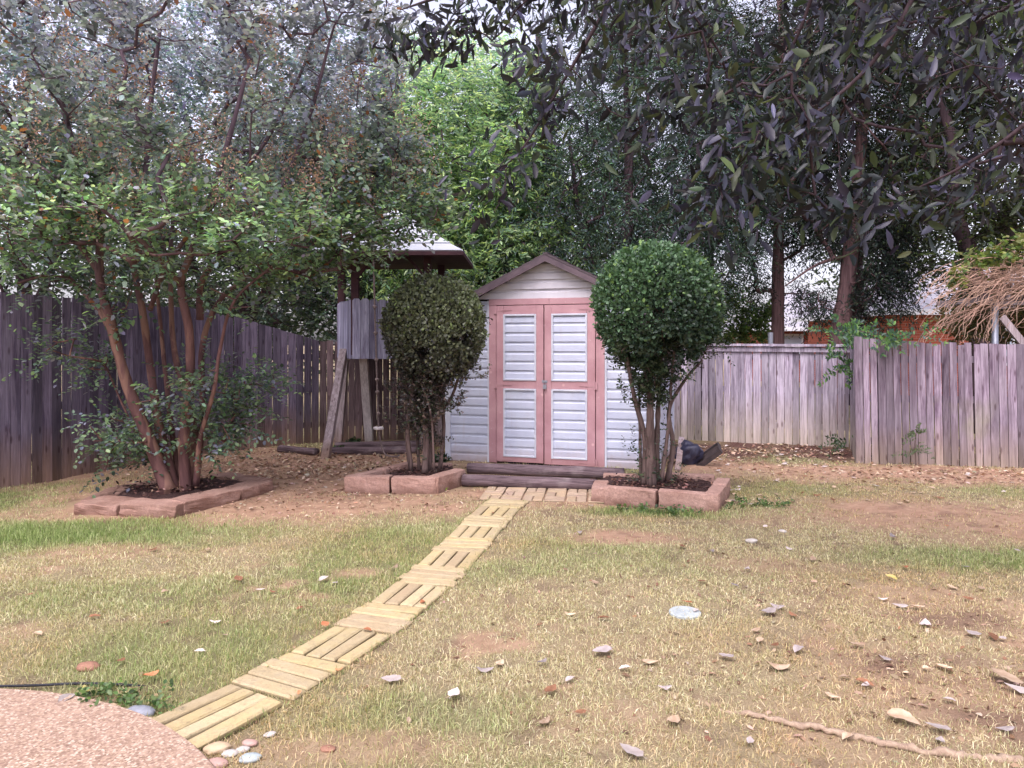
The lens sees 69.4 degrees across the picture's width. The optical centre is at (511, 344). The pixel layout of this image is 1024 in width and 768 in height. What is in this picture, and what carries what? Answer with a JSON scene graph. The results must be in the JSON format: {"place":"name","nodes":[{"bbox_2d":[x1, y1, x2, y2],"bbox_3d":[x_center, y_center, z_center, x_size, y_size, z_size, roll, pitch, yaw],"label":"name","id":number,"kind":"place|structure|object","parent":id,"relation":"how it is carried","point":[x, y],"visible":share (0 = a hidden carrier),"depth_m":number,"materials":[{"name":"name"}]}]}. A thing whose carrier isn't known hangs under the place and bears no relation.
{"place":"outdoors","nodes":[
{"label":"outdoors","id":0,"kind":"place"},
{"bbox_2d":[0,688,215,767],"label":"patio","id":1,"kind":"structure","parent":0,"point":[41,729],"depth_m":2.76,"materials":[{"name":"gravel"}]},
{"bbox_2d":[58,693,74,700],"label":"fallen leaf","id":2,"kind":"object","parent":1,"relation":"on","point":[61,697],"visible":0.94,"depth_m":3.08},
{"bbox_2d":[152,487,603,750],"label":"path","id":3,"kind":"structure","parent":0,"point":[203,721],"depth_m":3.77,"materials":[{"name":"yellow wood"}]},
{"bbox_2d":[0,346,1023,767],"bbox_3d":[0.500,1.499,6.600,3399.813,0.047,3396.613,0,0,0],"label":"ground","id":4,"kind":"structure","parent":0,"point":[914,510],"depth_m":4.08,"materials":[{"name":"soil"}]},
{"bbox_2d":[0,682,147,687],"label":"drip hose","id":5,"kind":"object","parent":4,"relation":"on","point":[52,684],"visible":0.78,"depth_m":3.23,"materials":[{"name":"rubber"}]},
{"bbox_2d":[76,661,100,671],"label":"stone","id":6,"kind":"object","parent":4,"relation":"on","point":[82,665],"visible":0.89,"depth_m":3.41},
{"bbox_2d":[0,0,209,352],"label":"leafy tree","id":7,"kind":"object","parent":4,"relation":"on","point":[14,56],"visible":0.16,"depth_m":12.12,"materials":[{"name":"green plant"}]},
{"bbox_2d":[81,486,128,500],"bbox_3d":[-3.893,1.474,7.141,0.260,0.106,0.660,0,0,-6],"label":"edging stone","id":8,"kind":"object","parent":4,"relation":"on","point":[109,491],"visible":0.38,"depth_m":7.15,"materials":[{"name":"stone"}]},
{"bbox_2d":[74,496,136,515],"bbox_3d":[-3.645,1.465,6.714,0.461,0.119,0.384,0,0,12],"label":"edging stone","id":9,"kind":"object","parent":4,"relation":"on","point":[105,505],"visible":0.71,"depth_m":6.57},
{"bbox_2d":[75,677,181,713],"bbox_3d":[-1.581,1.464,3.069,0.522,0.124,0.243,0,0,17],"label":"weed","id":10,"kind":"object","parent":4,"relation":"on","point":[128,696],"visible":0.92,"depth_m":3.09,"materials":[{"name":"green plant"}]},
{"bbox_2d":[128,705,155,716],"bbox_3d":[-1.509,1.486,2.995,0.123,0.044,0.081,0,0,0],"label":"stone","id":11,"kind":"object","parent":4,"relation":"on","point":[141,709],"visible":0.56,"depth_m":2.98,"materials":[{"name":"stone"}]},
{"bbox_2d":[119,498,183,518],"bbox_3d":[-3.153,1.454,6.555,0.535,0.144,0.284,0,-1,6],"label":"edging stone","id":12,"kind":"object","parent":4,"relation":"on","point":[147,507],"visible":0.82,"depth_m":6.43,"materials":[{"name":"stone"}]},
{"bbox_2d":[0,292,318,488],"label":"board fence","id":13,"kind":"object","parent":4,"relation":"on","point":[34,408],"visible":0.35,"depth_m":8.66,"materials":[{"name":"wood"}]},
{"bbox_2d":[105,474,239,498],"bbox_3d":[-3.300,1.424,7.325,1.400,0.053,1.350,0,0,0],"label":"mulch bed","id":14,"kind":"object","parent":4,"relation":"on","point":[154,495],"visible":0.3,"depth_m":7.18,"materials":[{"name":"brown wood"}]},
{"bbox_2d":[0,0,471,497],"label":"crape myrtle","id":15,"kind":"object","parent":14,"relation":"on","point":[60,177],"visible":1,"depth_m":6.95,"materials":[{"name":"green plant"}]},
{"bbox_2d":[167,488,240,514],"bbox_3d":[-2.855,1.451,6.857,0.275,0.146,0.660,0,0,26],"label":"edging stone","id":16,"kind":"object","parent":4,"relation":"on","point":[201,501],"visible":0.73,"depth_m":6.79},
{"bbox_2d":[57,93,372,386],"bbox_3d":[-9.002,-2.927,24.092,10.144,10.962,8.561,0,0,36],"label":"distant tree","id":17,"kind":"object","parent":4,"relation":"on","point":[145,285],"visible":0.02,"depth_m":23.53,"materials":[{"name":"green plant"}]},
{"bbox_2d":[203,741,230,755],"bbox_3d":[-1.091,1.489,2.738,0.100,0.035,0.063,0,0,-17],"label":"stone","id":18,"kind":"object","parent":4,"relation":"on","point":[217,747],"visible":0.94,"depth_m":2.72,"materials":[{"name":"stone"}]},
{"bbox_2d":[209,757,227,767],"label":"stone","id":19,"kind":"object","parent":4,"relation":"on","point":[217,761],"visible":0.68,"depth_m":2.63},
{"bbox_2d":[87,0,368,378],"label":"leafy tree","id":20,"kind":"object","parent":4,"relation":"on","point":[281,317],"visible":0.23,"depth_m":13.49,"materials":[{"name":"green plant"}]},
{"bbox_2d":[221,749,237,757],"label":"stone","id":21,"kind":"object","parent":4,"relation":"on","point":[228,752],"visible":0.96,"depth_m":2.70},
{"bbox_2d":[209,472,272,481],"bbox_3d":[-2.915,1.466,7.932,0.735,0.124,0.262,0,0,31],"label":"edging stone","id":22,"kind":"object","parent":4,"relation":"on","point":[240,477],"visible":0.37,"depth_m":7.92,"materials":[{"name":"stone"}]},
{"bbox_2d":[235,746,249,753],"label":"stone","id":23,"kind":"object","parent":4,"relation":"on","point":[246,748],"visible":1,"depth_m":2.73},
{"bbox_2d":[224,479,273,499],"bbox_3d":[-2.640,1.454,7.393,0.273,0.144,0.516,1,0,17],"label":"edging stone","id":24,"kind":"object","parent":4,"relation":"on","point":[250,488],"visible":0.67,"depth_m":7.35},
{"bbox_2d":[242,739,257,746],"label":"stone","id":25,"kind":"object","parent":4,"relation":"on","point":[250,742],"visible":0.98,"depth_m":2.77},
{"bbox_2d":[239,752,261,763],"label":"stone","id":26,"kind":"object","parent":4,"relation":"on","point":[252,755],"visible":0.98,"depth_m":2.66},
{"bbox_2d":[115,444,481,496],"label":"leaf litter","id":27,"kind":"object","parent":4,"relation":"on","point":[355,466],"visible":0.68,"depth_m":9.10,"materials":[{"name":"plant"}]},
{"bbox_2d":[367,462,465,476],"bbox_3d":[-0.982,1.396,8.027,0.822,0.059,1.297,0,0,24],"label":"mulch bed","id":28,"kind":"object","parent":27,"relation":"on","point":[420,473],"visible":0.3,"depth_m":8.02,"materials":[{"name":"brown wood"}]},
{"bbox_2d":[375,264,492,472],"bbox_3d":[-0.839,0.254,8.058,1.264,2.314,1.141,0,0,0],"label":"topiary shrub","id":29,"kind":"object","parent":28,"relation":"on","point":[427,307],"visible":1,"depth_m":7.81,"materials":[{"name":"green plant"}]},
{"bbox_2d":[277,445,319,454],"bbox_3d":[-2.950,1.450,10.201,0.671,0.104,0.118,0,0,27],"label":"landscape timber","id":30,"kind":"object","parent":4,"relation":"on","point":[299,450],"visible":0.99,"depth_m":10.15,"materials":[{"name":"wood"}]},
{"bbox_2d":[90,482,532,519],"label":"leaf litter","id":31,"kind":"object","parent":4,"relation":"on","point":[400,500],"visible":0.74,"depth_m":7.06,"materials":[{"name":"plant"}]},
{"bbox_2d":[320,744,335,752],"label":"stone","id":32,"kind":"object","parent":4,"relation":"on","point":[325,748],"visible":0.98,"depth_m":2.73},
{"bbox_2d":[143,498,523,749],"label":"path edge grass","id":33,"kind":"structure","parent":4,"relation":"on","point":[479,504],"depth_m":3.81,"materials":[{"name":"plant"}]},
{"bbox_2d":[333,436,361,446],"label":"weed","id":34,"kind":"object","parent":4,"relation":"on","point":[353,439],"visible":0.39,"depth_m":11.14,"materials":[{"name":"green plant"}]},
{"bbox_2d":[248,1,448,419],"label":"leafy tree","id":35,"kind":"object","parent":4,"relation":"on","point":[319,315],"visible":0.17,"depth_m":13.56,"materials":[{"name":"green plant"}]},
{"bbox_2d":[351,469,382,474],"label":"edging block","id":36,"kind":"structure","parent":4,"relation":"on","point":[375,472],"depth_m":7.88,"materials":[{"name":"stone"}]},
{"bbox_2d":[344,474,391,493],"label":"edging block","id":37,"kind":"structure","parent":4,"relation":"on","point":[374,484],"depth_m":7.52,"materials":[{"name":"stone"}]},
{"bbox_2d":[321,446,415,454],"bbox_3d":[-1.960,1.452,10.170,1.284,0.110,0.126,0,0,-4],"label":"landscape timber","id":38,"kind":"object","parent":4,"relation":"on","point":[369,450],"visible":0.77,"depth_m":10.13,"materials":[{"name":"wood"}]},
{"bbox_2d":[335,440,420,447],"bbox_3d":[-1.885,1.439,10.652,1.286,0.110,0.127,0,0,-9],"label":"landscape timber","id":39,"kind":"object","parent":4,"relation":"on","point":[374,443],"visible":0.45,"depth_m":10.59,"materials":[{"name":"wood"}]},
{"bbox_2d":[319,340,444,442],"bbox_3d":[-1.303,0.764,11.843,3.440,1.672,0.291,0,0,-12],"label":"board fence","id":40,"kind":"object","parent":4,"relation":"on","point":[353,423],"visible":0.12,"depth_m":11.52,"materials":[{"name":"wood"}]},
{"bbox_2d":[310,211,472,458],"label":"play fort","id":41,"kind":"structure","parent":4,"relation":"on","point":[355,328],"depth_m":10.20,"materials":[{"name":"wood"}]},
{"bbox_2d":[373,260,397,457],"bbox_3d":[-1.685,0.180,9.827,0.349,2.623,0.136,0,0,14],"label":"climbing rope","id":42,"kind":"object","parent":41,"relation":"hanging from","point":[377,391],"visible":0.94,"depth_m":9.84,"materials":[{"name":"fabric"}]},
{"bbox_2d":[376,462,407,473],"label":"edging block","id":43,"kind":"structure","parent":4,"relation":"on","point":[386,469],"depth_m":8.22,"materials":[{"name":"stone"}]},
{"bbox_2d":[380,674,403,681],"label":"fallen leaf","id":44,"kind":"object","parent":4,"relation":"on","point":[389,678],"visible":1,"depth_m":3.25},
{"bbox_2d":[391,475,436,493],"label":"edging block","id":45,"kind":"structure","parent":4,"relation":"on","point":[407,484],"depth_m":7.48,"materials":[{"name":"stone"}]},
{"bbox_2d":[435,452,451,462],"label":"weed","id":46,"kind":"object","parent":4,"relation":"on","point":[444,459],"visible":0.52,"depth_m":9.46,"materials":[{"name":"green plant"}]},
{"bbox_2d":[427,468,464,493],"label":"edging block","id":47,"kind":"structure","parent":4,"relation":"on","point":[449,479],"depth_m":7.68,"materials":[{"name":"stone"}]},
{"bbox_2d":[448,687,459,695],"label":"fallen leaf","id":48,"kind":"object","parent":4,"relation":"on","point":[454,691],"visible":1,"depth_m":3.11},
{"bbox_2d":[326,5,598,315],"bbox_3d":[-0.898,-2.309,13.670,5.309,7.641,4.117,0,0,0],"label":"narrow leaved tree","id":49,"kind":"object","parent":4,"relation":"on","point":[477,254],"visible":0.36,"depth_m":13.02,"materials":[{"name":"green plant"}]},
{"bbox_2d":[461,474,597,490],"bbox_3d":[0.177,1.440,7.753,1.426,0.130,0.144,0,0,11],"label":"landscape timber","id":50,"kind":"object","parent":4,"relation":"on","point":[527,482],"visible":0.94,"depth_m":7.71,"materials":[{"name":"wood"}]},
{"bbox_2d":[46,493,1023,767],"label":"leaf litter","id":51,"kind":"object","parent":4,"relation":"on","point":[698,637],"visible":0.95,"depth_m":4.00,"materials":[{"name":"plant"}]},
{"bbox_2d":[396,33,676,282],"bbox_3d":[0.554,-2.882,17.159,7.804,9.238,4.262,0,0,0],"label":"conifer tree","id":52,"kind":"object","parent":4,"relation":"on","point":[590,195],"visible":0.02,"depth_m":16.74,"materials":[{"name":"green plant"}]},
{"bbox_2d":[408,135,676,281],"bbox_3d":[0.557,-2.896,26.800,12.626,10.382,6.879,0,0,0],"label":"distant tree","id":53,"kind":"object","parent":4,"relation":"on","point":[593,210],"visible":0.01,"depth_m":26.36,"materials":[{"name":"green plant"}]},
{"bbox_2d":[467,463,624,478],"bbox_3d":[0.360,1.402,8.236,1.759,0.130,0.149,0,0,12],"label":"landscape timber","id":54,"kind":"object","parent":4,"relation":"on","point":[542,470],"visible":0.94,"depth_m":8.19,"materials":[{"name":"wood"}]},
{"bbox_2d":[445,252,681,468],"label":"garden shed","id":55,"kind":"structure","parent":4,"relation":"on","point":[546,391],"depth_m":9.15,"materials":[{"name":"white wood"}]},
{"bbox_2d":[494,305,546,462],"bbox_3d":[0.107,0.495,9.231,0.695,1.977,0.073,0,0,17],"label":"door","id":56,"kind":"structure","parent":55,"relation":"in","point":[519,385],"depth_m":9.24,"materials":[{"name":"pink paint"}]},
{"bbox_2d":[544,304,597,466],"bbox_3d":[0.719,0.495,9.058,0.664,1.977,0.049,0,0,17],"label":"door","id":57,"kind":"structure","parent":55,"relation":"in","point":[569,332],"depth_m":9.06,"materials":[{"name":"pink paint"}]},
{"bbox_2d":[591,480,608,501],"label":"edging block","id":58,"kind":"structure","parent":4,"relation":"on","point":[597,490],"depth_m":7.02,"materials":[{"name":"pink concrete"}]},
{"bbox_2d":[592,645,612,651],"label":"fallen leaf","id":59,"kind":"object","parent":4,"relation":"on","point":[605,648],"visible":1,"depth_m":3.58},
{"bbox_2d":[603,473,638,477],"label":"edging block","id":60,"kind":"structure","parent":4,"relation":"on","point":[615,474],"depth_m":7.88,"materials":[{"name":"stone"}]},
{"bbox_2d":[604,485,657,507],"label":"edging block","id":61,"kind":"structure","parent":4,"relation":"on","point":[615,495],"depth_m":6.90,"materials":[{"name":"pink concrete"}]},
{"bbox_2d":[620,743,643,756],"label":"stone","id":62,"kind":"object","parent":4,"relation":"on","point":[627,748],"visible":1,"depth_m":2.67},
{"bbox_2d":[464,0,816,346],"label":"juniper tree","id":63,"kind":"object","parent":4,"relation":"on","point":[627,208],"visible":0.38,"depth_m":13.05,"materials":[{"name":"green plant"}]},
{"bbox_2d":[609,501,702,515],"bbox_3d":[1.287,1.475,6.614,0.850,0.149,0.292,0,0,14],"label":"weed","id":64,"kind":"object","parent":4,"relation":"on","point":[668,508],"visible":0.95,"depth_m":6.57,"materials":[{"name":"green plant"}]},
{"bbox_2d":[586,473,727,496],"bbox_3d":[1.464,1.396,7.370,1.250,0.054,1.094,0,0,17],"label":"mulch bed","id":65,"kind":"object","parent":4,"relation":"on","point":[696,488],"visible":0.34,"depth_m":7.38,"materials":[{"name":"brown wood"}]},
{"bbox_2d":[586,237,740,486],"bbox_3d":[1.442,0.162,7.379,1.420,2.493,1.327,0,0,-30],"label":"topiary shrub","id":66,"kind":"object","parent":65,"relation":"on","point":[649,343],"visible":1,"depth_m":7.12,"materials":[{"name":"green plant"}]},
{"bbox_2d":[667,715,679,722],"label":"fallen leaf","id":67,"kind":"object","parent":4,"relation":"on","point":[674,718],"visible":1,"depth_m":2.89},
{"bbox_2d":[675,437,683,470],"bbox_3d":[2.080,1.340,9.175,0.072,0.305,0.891,0,0,16],"label":"loose board","id":68,"kind":"object","parent":4,"relation":"on","point":[679,454],"visible":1,"depth_m":9.09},
{"bbox_2d":[669,606,700,619],"bbox_3d":[0.965,1.504,4.126,0.176,0.052,0.176,0,0,0],"label":"drain cover","id":69,"kind":"object","parent":4,"relation":"on","point":[679,612],"visible":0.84,"depth_m":4.10,"materials":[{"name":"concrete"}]},
{"bbox_2d":[658,488,718,511],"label":"edging block","id":70,"kind":"structure","parent":4,"relation":"on","point":[691,499],"depth_m":6.70,"materials":[{"name":"pink concrete"}]},
{"bbox_2d":[675,439,703,464],"bbox_3d":[2.238,1.365,9.329,0.332,0.302,0.336,30,3,-15],"label":"plastic bag","id":71,"kind":"object","parent":4,"relation":"on","point":[693,453],"visible":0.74,"depth_m":9.21,"materials":[{"name":"plastic"}]},
{"bbox_2d":[664,472,714,481],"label":"edging block","id":72,"kind":"structure","parent":4,"relation":"on","point":[706,477],"depth_m":7.69,"materials":[{"name":"stone"}]},
{"bbox_2d":[357,0,1023,268],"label":"overhanging tree","id":73,"kind":"object","parent":4,"relation":"on","point":[772,134],"visible":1,"depth_m":4.06,"materials":[{"name":"green plant"}]},
{"bbox_2d":[554,0,849,408],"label":"conifer tree","id":74,"kind":"object","parent":4,"relation":"on","point":[662,138],"visible":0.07,"depth_m":16.86,"materials":[{"name":"green plant"}]},
{"bbox_2d":[696,442,722,465],"bbox_3d":[2.457,1.385,9.250,0.318,0.323,0.361,0,0,12],"label":"landscape timber","id":75,"kind":"object","parent":4,"relation":"on","point":[713,452],"visible":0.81,"depth_m":9.19,"materials":[{"name":"grey wood"}]},
{"bbox_2d":[705,484,725,510],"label":"edging block","id":76,"kind":"structure","parent":4,"relation":"on","point":[718,489],"depth_m":6.80,"materials":[{"name":"pink concrete"}]},
{"bbox_2d":[713,477,729,501],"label":"edging block","id":77,"kind":"structure","parent":4,"relation":"on","point":[723,481],"depth_m":7.24,"materials":[{"name":"pink concrete"}]},
{"bbox_2d":[704,265,796,352],"bbox_3d":[5.158,-0.153,17.020,2.108,3.306,2.097,0,0,-35],"label":"young tree","id":78,"kind":"object","parent":4,"relation":"on","point":[744,328],"visible":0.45,"depth_m":16.68,"materials":[{"name":"green plant"}]},
{"bbox_2d":[725,494,794,509],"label":"weed","id":79,"kind":"object","parent":4,"relation":"on","point":[763,502],"visible":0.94,"depth_m":6.82,"materials":[{"name":"green plant"}]},
{"bbox_2d":[674,344,849,446],"bbox_3d":[2.712,0.785,11.602,4.725,1.630,0.441,0,0,15],"label":"board fence","id":80,"kind":"object","parent":4,"relation":"on","point":[758,419],"visible":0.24,"depth_m":11.26,"materials":[{"name":"wood"}]},
{"bbox_2d":[722,289,829,381],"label":"brick house","id":81,"kind":"structure","parent":4,"relation":"on","point":[795,339],"depth_m":30.00,"materials":[{"name":"red brick"}]},
{"bbox_2d":[785,334,803,353],"bbox_3d":[11.350,0.075,29.985,0.900,1.050,0.070,0,0,0],"label":"window","id":82,"kind":"structure","parent":81,"relation":"in","point":[795,339],"depth_m":29.98,"materials":[{"name":"grey glass"}]},
{"bbox_2d":[767,661,789,669],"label":"fallen leaf","id":83,"kind":"object","parent":4,"relation":"on","point":[780,666],"visible":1,"depth_m":3.39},
{"bbox_2d":[633,0,926,419],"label":"cedar tree","id":84,"kind":"object","parent":4,"relation":"on","point":[778,295],"visible":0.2,"depth_m":14.79,"materials":[{"name":"green plant"}]},
{"bbox_2d":[676,442,902,467],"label":"leaf litter","id":85,"kind":"object","parent":4,"relation":"on","point":[783,451],"visible":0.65,"depth_m":10.11,"materials":[{"name":"plant"}]},
{"bbox_2d":[818,434,871,457],"bbox_3d":[4.468,1.360,9.948,0.717,0.367,0.339,0,0,-17],"label":"weed","id":86,"kind":"object","parent":4,"relation":"on","point":[836,443],"visible":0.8,"depth_m":9.94,"materials":[{"name":"green plant"}]},
{"bbox_2d":[668,599,1023,767],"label":"leaf litter","id":87,"kind":"object","parent":4,"relation":"on","point":[892,700],"visible":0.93,"depth_m":3.23,"materials":[{"name":"plant"}]},
{"bbox_2d":[806,313,897,451],"bbox_3d":[4.539,0.531,9.870,0.870,1.940,1.192,0,0,0],"label":"vine","id":88,"kind":"object","parent":4,"relation":"on","point":[846,337],"visible":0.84,"depth_m":9.99,"materials":[{"name":"green plant"}]},
{"bbox_2d":[850,344,855,461],"bbox_3d":[4.699,0.728,10.134,0.070,1.604,1.517,0,0,22],"label":"board fence","id":89,"kind":"object","parent":4,"relation":"on","point":[852,417],"visible":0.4,"depth_m":10.16,"materials":[{"name":"wood"}]},
{"bbox_2d":[714,461,1023,487],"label":"leaf litter","id":90,"kind":"object","parent":4,"relation":"on","point":[928,472],"visible":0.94,"depth_m":8.60,"materials":[{"name":"plant"}]},
{"bbox_2d":[726,0,1015,405],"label":"conifer tree","id":91,"kind":"object","parent":4,"relation":"on","point":[859,257],"visible":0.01,"depth_m":18.08,"materials":[{"name":"green plant"}]},
{"bbox_2d":[720,708,1023,763],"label":"tree root","id":92,"kind":"object","parent":4,"relation":"on","point":[938,751],"visible":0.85,"depth_m":2.77,"materials":[{"name":"wood"}]},
{"bbox_2d":[724,0,1023,423],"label":"cedar tree","id":93,"kind":"object","parent":4,"relation":"on","point":[884,285],"visible":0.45,"depth_m":13.69,"materials":[{"name":"green plant"}]},
{"bbox_2d":[883,708,920,724],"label":"fallen leaf","id":94,"kind":"object","parent":4,"relation":"on","point":[901,713],"visible":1,"depth_m":2.94,"materials":[{"name":"plant"}]},
{"bbox_2d":[791,264,1023,396],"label":"brick house","id":95,"kind":"structure","parent":4,"relation":"on","point":[915,336],"depth_m":21.50,"materials":[{"name":"red brick"}]},
{"bbox_2d":[891,423,934,464],"bbox_3d":[4.879,1.206,9.040,0.473,0.557,0.297,0,0,20],"label":"weed","id":96,"kind":"object","parent":4,"relation":"on","point":[913,434],"visible":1,"depth_m":9.06,"materials":[{"name":"green plant"}]},
{"bbox_2d":[808,182,1023,300],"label":"distant tree","id":97,"kind":"object","parent":4,"relation":"on","point":[837,261],"visible":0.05,"depth_m":33.65,"materials":[{"name":"green plant"}]},
{"bbox_2d":[842,0,1023,433],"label":"oak tree","id":98,"kind":"object","parent":4,"relation":"on","point":[965,238],"visible":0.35,"depth_m":12.48,"materials":[{"name":"green plant"}]},
{"bbox_2d":[854,336,1023,467],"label":"board fence","id":99,"kind":"object","parent":4,"relation":"on","point":[885,432],"visible":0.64,"depth_m":9.22,"materials":[{"name":"wood"}]},
{"bbox_2d":[870,318,918,355],"bbox_3d":[4.709,-0.097,9.192,0.507,0.471,0.434,0,0,-30],"label":"vine","id":100,"kind":"object","parent":99,"relation":"hanging from","point":[890,340],"visible":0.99,"depth_m":9.20,"materials":[{"name":"green plant"}]},
{"bbox_2d":[901,320,948,345],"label":"vine","id":101,"kind":"object","parent":99,"relation":"attached to","point":[923,333],"visible":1,"depth_m":9.15,"materials":[{"name":"green plant"}]},
{"bbox_2d":[925,722,953,730],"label":"fallen leaf","id":102,"kind":"object","parent":4,"relation":"on","point":[941,726],"visible":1,"depth_m":2.85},
{"bbox_2d":[891,10,1023,343],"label":"oak tree","id":103,"kind":"object","parent":4,"relation":"on","point":[1020,172],"visible":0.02,"depth_m":14.87,"materials":[{"name":"green plant"}]},
{"bbox_2d":[937,294,1023,389],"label":"arbor","id":104,"kind":"object","parent":4,"relation":"on","point":[995,336],"visible":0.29,"depth_m":9.89,"materials":[{"name":"wood"}]},
{"bbox_2d":[915,226,1023,350],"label":"vine","id":105,"kind":"object","parent":104,"relation":"on","point":[985,261],"visible":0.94,"depth_m":9.80,"materials":[{"name":"brown plant"}]},
{"bbox_2d":[999,315,1023,343],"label":"leaning board","id":106,"kind":"object","parent":104,"relation":"attached to","point":[1014,332],"visible":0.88,"depth_m":9.59,"materials":[{"name":"wood"}]},
{"bbox_2d":[985,665,1023,683],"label":"fallen leaf","id":107,"kind":"object","parent":4,"relation":"on","point":[1006,674],"visible":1,"depth_m":3.28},
{"bbox_2d":[1004,682,1023,692],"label":"fallen leaf","id":108,"kind":"object","parent":4,"relation":"on","point":[1020,689],"visible":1,"depth_m":3.16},
{"bbox_2d":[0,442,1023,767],"bbox_3d":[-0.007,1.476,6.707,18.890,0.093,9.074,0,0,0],"label":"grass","id":109,"kind":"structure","parent":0,"point":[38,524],"depth_m":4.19,"materials":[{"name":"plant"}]},
{"bbox_2d":[0,0,1023,345],"label":"sky","id":110,"kind":"structure","parent":0,"point":[434,5],"materials":[{"name":"white"}]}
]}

